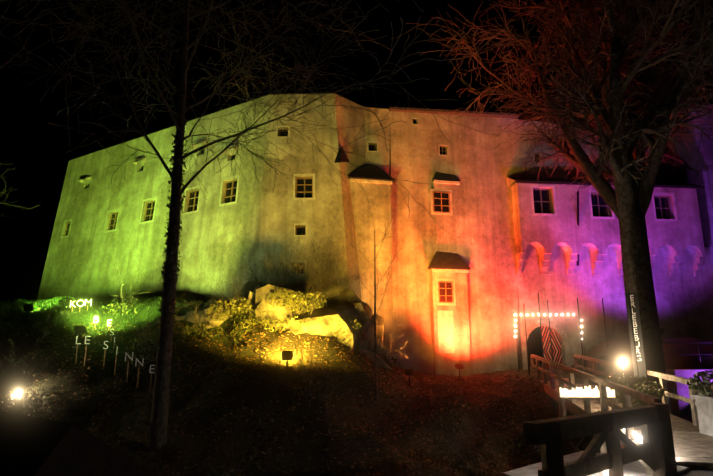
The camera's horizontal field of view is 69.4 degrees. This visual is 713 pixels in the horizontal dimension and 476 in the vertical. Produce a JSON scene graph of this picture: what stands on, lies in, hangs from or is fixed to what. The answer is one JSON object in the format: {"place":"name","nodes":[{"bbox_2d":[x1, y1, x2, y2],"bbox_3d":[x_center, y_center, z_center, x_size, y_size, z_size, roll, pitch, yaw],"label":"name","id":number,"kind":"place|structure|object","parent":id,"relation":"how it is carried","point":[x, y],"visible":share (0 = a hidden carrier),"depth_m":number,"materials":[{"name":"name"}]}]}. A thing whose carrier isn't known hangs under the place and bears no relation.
{"place":"outdoors","nodes":[
{"label":"outdoors","id":0,"kind":"place"},
{"bbox_2d":[0,298,712,475],"bbox_3d":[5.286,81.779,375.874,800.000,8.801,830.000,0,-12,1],"label":"terrain","id":1,"kind":"structure","parent":0,"point":[617,350],"depth_m":17.73,"materials":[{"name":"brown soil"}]},
{"bbox_2d":[0,169,17,217],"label":"tree","id":2,"kind":"object","parent":1,"relation":"on","point":[6,196],"visible":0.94,"depth_m":45.27,"materials":[{"name":"brown plant"}]},
{"bbox_2d":[0,162,37,209],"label":"tree","id":3,"kind":"object","parent":1,"relation":"on","point":[4,192],"visible":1,"depth_m":35.47,"materials":[{"name":"brown plant"}]},
{"bbox_2d":[21,304,33,321],"bbox_3d":[-14.307,3.261,22.410,0.399,0.799,0.339,2,-12,-7],"label":"floodlight","id":4,"kind":"object","parent":1,"relation":"on","point":[28,307],"visible":0.88,"depth_m":22.38,"materials":[{"name":"grey metal"}]},
{"bbox_2d":[72,325,85,346],"bbox_3d":[-10.363,3.680,19.272,0.393,0.799,0.327,1,-12,-4],"label":"floodlight","id":5,"kind":"object","parent":1,"relation":"on","point":[79,329],"visible":0.96,"depth_m":19.25,"materials":[{"name":"grey metal"}]},
{"bbox_2d":[0,411,158,475],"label":"ground","id":6,"kind":"structure","parent":1,"relation":"on","point":[32,446],"depth_m":6.47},
{"bbox_2d":[71,305,151,393],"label":"sign stakes","id":7,"kind":"object","parent":1,"relation":"on","point":[115,359],"visible":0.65,"depth_m":18.00,"materials":[{"name":"brown wood"}]},
{"bbox_2d":[125,352,133,360],"bbox_3d":[-7.741,4.035,17.533,0.251,0.271,0.016,5,-13,-22],"label":"letter","id":8,"kind":"object","parent":7,"relation":"attached to","point":[129,356],"visible":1,"depth_m":17.52,"materials":[{"name":"white"}]},
{"bbox_2d":[135,358,143,365],"bbox_3d":[-7.332,4.192,17.400,0.248,0.267,0.016,5,-13,-21],"label":"letter","id":9,"kind":"object","parent":7,"relation":"on","point":[139,361],"visible":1,"depth_m":17.39,"materials":[{"name":"white"}]},
{"bbox_2d":[0,295,252,343],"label":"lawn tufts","id":10,"kind":"object","parent":1,"relation":"on","point":[84,316],"visible":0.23,"depth_m":23.03,"materials":[{"name":"green plant"}]},
{"bbox_2d":[148,120,187,447],"bbox_3d":[-5.300,1.110,14.621,0.573,9.807,0.552,0,-12,1],"label":"ivy tree","id":11,"kind":"object","parent":1,"relation":"on","point":[180,222],"visible":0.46,"depth_m":14.82,"materials":[{"name":"green plant"}]},
{"bbox_2d":[154,304,233,327],"bbox_3d":[-6.996,5.453,22.808,5.531,5.269,3.852,0,-12,1],"label":"outcrop rock","id":12,"kind":"object","parent":1,"relation":"on","point":[212,322],"visible":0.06,"depth_m":22.04,"materials":[{"name":"grey stone"}]},
{"bbox_2d":[186,308,203,313],"bbox_3d":[-5.739,5.163,24.469,5.331,4.136,4.435,0,-12,1],"label":"outcrop rock","id":13,"kind":"object","parent":1,"relation":"on","point":[198,310],"visible":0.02,"depth_m":22.95,"materials":[{"name":"grey stone"}]},
{"bbox_2d":[203,299,229,309],"bbox_3d":[-6.534,4.529,24.582,4.431,3.202,4.082,0,-12,1],"label":"outcrop rock","id":14,"kind":"object","parent":1,"relation":"on","point":[208,304],"visible":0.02,"depth_m":24.36,"materials":[{"name":"grey stone"}]},
{"bbox_2d":[233,281,290,315],"bbox_3d":[-4.110,4.531,24.312,4.741,5.363,3.780,0,-12,1],"label":"outcrop rock","id":15,"kind":"object","parent":1,"relation":"on","point":[251,296],"visible":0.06,"depth_m":23.86,"materials":[{"name":"grey stone"}]},
{"bbox_2d":[0,0,551,450],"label":"tall tree","id":16,"kind":"object","parent":1,"relation":"on","point":[163,375],"visible":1,"depth_m":15.22,"materials":[{"name":"brown plant"}]},
{"bbox_2d":[187,230,367,307],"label":"rock shrubs","id":17,"kind":"object","parent":1,"relation":"on","point":[293,269],"visible":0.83,"depth_m":24.29,"materials":[{"name":"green plant"}]},
{"bbox_2d":[237,283,320,309],"bbox_3d":[-3.156,3.945,24.929,5.423,3.606,4.087,0,-12,1],"label":"shrub","id":18,"kind":"object","parent":1,"relation":"on","point":[245,300],"visible":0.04,"depth_m":24.75,"materials":[{"name":"green plant"}]},
{"bbox_2d":[282,351,292,374],"bbox_3d":[-2.336,4.212,17.373,0.388,0.799,0.313,0,-12,1],"label":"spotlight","id":19,"kind":"object","parent":1,"relation":"on","point":[286,356],"visible":0.92,"depth_m":17.34,"materials":[{"name":"grey metal"}]},
{"bbox_2d":[0,262,582,475],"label":"slope scrub","id":20,"kind":"object","parent":1,"relation":"on","point":[330,386],"depth_m":16.29,"materials":[{"name":"green plant"}]},
{"bbox_2d":[221,243,367,308],"bbox_3d":[-3.187,2.745,24.451,7.762,5.425,3.447,0,-12,1],"label":"bush","id":21,"kind":"object","parent":1,"relation":"on","point":[307,283],"depth_m":24.47,"materials":[{"name":"green plant"}]},
{"bbox_2d":[255,285,391,371],"bbox_3d":[-2.949,5.150,23.433,9.116,5.834,6.368,0,-12,1],"label":"outcrop rock","id":22,"kind":"object","parent":1,"relation":"on","point":[325,321],"visible":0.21,"depth_m":21.67,"materials":[{"name":"grey stone"}]},
{"bbox_2d":[207,289,363,351],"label":"bushes","id":23,"kind":"object","parent":22,"relation":"on","point":[228,310],"visible":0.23,"depth_m":21.58,"materials":[{"name":"green plant"}]},
{"bbox_2d":[316,286,371,350],"bbox_3d":[-1.552,4.755,24.054,5.218,5.071,3.883,4,-13,-18],"label":"outcrop rock","id":24,"kind":"object","parent":1,"relation":"on","point":[349,297],"visible":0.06,"depth_m":23.81,"materials":[{"name":"grey stone"}]},
{"bbox_2d":[336,302,369,351],"bbox_3d":[-0.928,5.473,24.054,4.145,4.698,3.999,0,-12,1],"label":"outcrop rock","id":25,"kind":"object","parent":1,"relation":"on","point":[365,323],"visible":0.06,"depth_m":22.74,"materials":[{"name":"grey stone"}]},
{"bbox_2d":[323,185,405,402],"bbox_3d":[0.253,1.749,18.892,3.393,8.384,2.873,0,-12,1],"label":"young tree","id":26,"kind":"object","parent":1,"relation":"on","point":[375,354],"visible":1,"depth_m":18.85,"materials":[{"name":"brown plant"}]},
{"bbox_2d":[37,94,712,374],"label":"castle walls","id":27,"kind":"structure","parent":1,"relation":"on","point":[498,220],"depth_m":29.80,"materials":[{"name":"beige paint"}]},
{"bbox_2d":[60,120,677,365],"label":"windows","id":28,"kind":"structure","parent":27,"relation":"in","point":[441,201],"depth_m":29.88,"materials":[{"name":"glass"}]},
{"bbox_2d":[541,326,562,367],"bbox_3d":[11.101,6.410,29.202,1.062,2.799,0.080,1,-12,-6],"label":"gate door","id":29,"kind":"structure","parent":27,"relation":"attached to","point":[556,349],"depth_m":29.22,"materials":[{"name":"red wood"}]},
{"bbox_2d":[367,315,385,360],"bbox_3d":[-0.281,4.874,24.681,3.473,4.820,3.363,0,-12,1],"label":"outcrop rock","id":30,"kind":"object","parent":1,"relation":"on","point":[379,330],"visible":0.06,"depth_m":24.38,"materials":[{"name":"grey stone"}]},
{"bbox_2d":[405,369,413,387],"bbox_3d":[2.350,6.228,22.872,0.398,0.776,0.335,-2,-12,8],"label":"floodlight","id":31,"kind":"object","parent":1,"relation":"on","point":[409,372],"visible":0.9,"depth_m":22.82,"materials":[{"name":"grey metal"}]},
{"bbox_2d":[455,364,463,379],"bbox_3d":[5.164,6.704,25.829,0.412,0.776,0.412,-7,-14,31],"label":"floodlight","id":32,"kind":"object","parent":1,"relation":"on","point":[459,367],"visible":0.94,"depth_m":25.79,"materials":[{"name":"grey metal"}]},
{"bbox_2d":[396,0,712,414],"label":"tree","id":33,"kind":"object","parent":1,"relation":"on","point":[628,143],"visible":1,"depth_m":19.18,"materials":[{"name":"brown plant"}]},
{"bbox_2d":[625,291,646,404],"bbox_3d":[9.144,4.099,16.657,0.360,4.744,0.072,-7,-14,28],"label":"banner board","id":34,"kind":"object","parent":33,"relation":"attached to","point":[639,368],"visible":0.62,"depth_m":16.85,"materials":[{"name":"wood"}]},
{"bbox_2d":[630,295,640,360],"bbox_3d":[9.147,2.945,16.915,0.163,2.139,0.005,-7,-14,28],"label":"sign lettering","id":35,"kind":"object","parent":34,"relation":"on","point":[635,328],"visible":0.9,"depth_m":16.91},
{"bbox_2d":[515,191,607,373],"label":"poles","id":36,"kind":"object","parent":1,"relation":"on","point":[548,314],"visible":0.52,"depth_m":27.15,"materials":[{"name":"grey metal"}]},
{"bbox_2d":[503,451,689,475],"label":"walkway","id":37,"kind":"structure","parent":1,"relation":"on","point":[636,468],"depth_m":9.26,"materials":[{"name":"wood"}]},
{"bbox_2d":[523,403,677,475],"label":"bridge fence","id":38,"kind":"object","parent":37,"relation":"on","point":[654,453],"visible":1,"depth_m":7.84,"materials":[{"name":"brown wood"}]},
{"bbox_2d":[599,356,608,367],"bbox_3d":[12.298,6.144,25.606,0.372,0.568,0.370,3,-12,-14],"label":"floodlight","id":39,"kind":"object","parent":1,"relation":"on","point":[605,358],"visible":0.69,"depth_m":25.54,"materials":[{"name":"grey metal"}]},
{"bbox_2d":[530,354,712,466],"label":"wooden bridge","id":40,"kind":"structure","parent":1,"relation":"on","point":[693,445],"depth_m":13.93,"materials":[{"name":"brown wood"}]},
{"bbox_2d":[559,397,615,416],"bbox_3d":[6.329,4.819,14.013,1.445,0.938,0.120,-2,-12,9],"label":"table","id":41,"kind":"object","parent":40,"relation":"on","point":[612,399],"visible":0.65,"depth_m":14.07,"materials":[{"name":"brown wood"}]},
{"bbox_2d":[559,386,614,396],"bbox_3d":[6.329,4.218,14.141,1.444,0.308,0.052,-2,-12,9],"label":"illuminated sign","id":42,"kind":"object","parent":41,"relation":"on","point":[586,391],"visible":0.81,"depth_m":14.13,"materials":[{"name":"white glass"}]},
{"bbox_2d":[605,367,665,406],"bbox_3d":[8.193,4.413,15.198,1.638,1.186,1.084,0,-12,1],"label":"bush","id":43,"kind":"object","parent":40,"relation":"on","point":[626,380],"visible":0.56,"depth_m":15.07,"materials":[{"name":"green plant"}]},
{"bbox_2d":[690,394,712,436],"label":"planter","id":44,"kind":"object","parent":40,"relation":"on","point":[704,404],"visible":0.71,"depth_m":12.18,"materials":[{"name":"grey concrete"}]},
{"bbox_2d":[687,370,712,396],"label":"potted plant","id":45,"kind":"object","parent":44,"relation":"on","point":[702,390],"visible":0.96,"depth_m":12.21,"materials":[{"name":"green plant"}]},
{"bbox_2d":[663,96,712,182],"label":"tree","id":46,"kind":"object","parent":1,"relation":"on","point":[700,151],"visible":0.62,"depth_m":31.41,"materials":[{"name":"brown plant"}]},
{"bbox_2d":[666,369,712,415],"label":"terrace wall","id":47,"kind":"structure","parent":1,"relation":"on","point":[679,408],"depth_m":19.16,"materials":[{"name":"white paint"}]},
{"bbox_2d":[662,342,712,367],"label":"terrace railing","id":48,"kind":"object","parent":47,"relation":"on","point":[699,354],"visible":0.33,"depth_m":20.06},
{"bbox_2d":[0,0,712,302],"label":"sky","id":49,"kind":"structure","parent":0,"point":[36,148],"materials":[{"name":"black"}]},
{"bbox_2d":[72,93,705,376],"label":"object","id":50,"kind":"object","parent":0,"point":[451,334],"visible":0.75,"depth_m":28.53,"materials":[{"name":"beige paint"}]},
{"bbox_2d":[478,473,510,475],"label":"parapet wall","id":51,"kind":"structure","parent":0,"point":[499,474],"depth_m":3.84,"materials":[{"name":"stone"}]}
]}

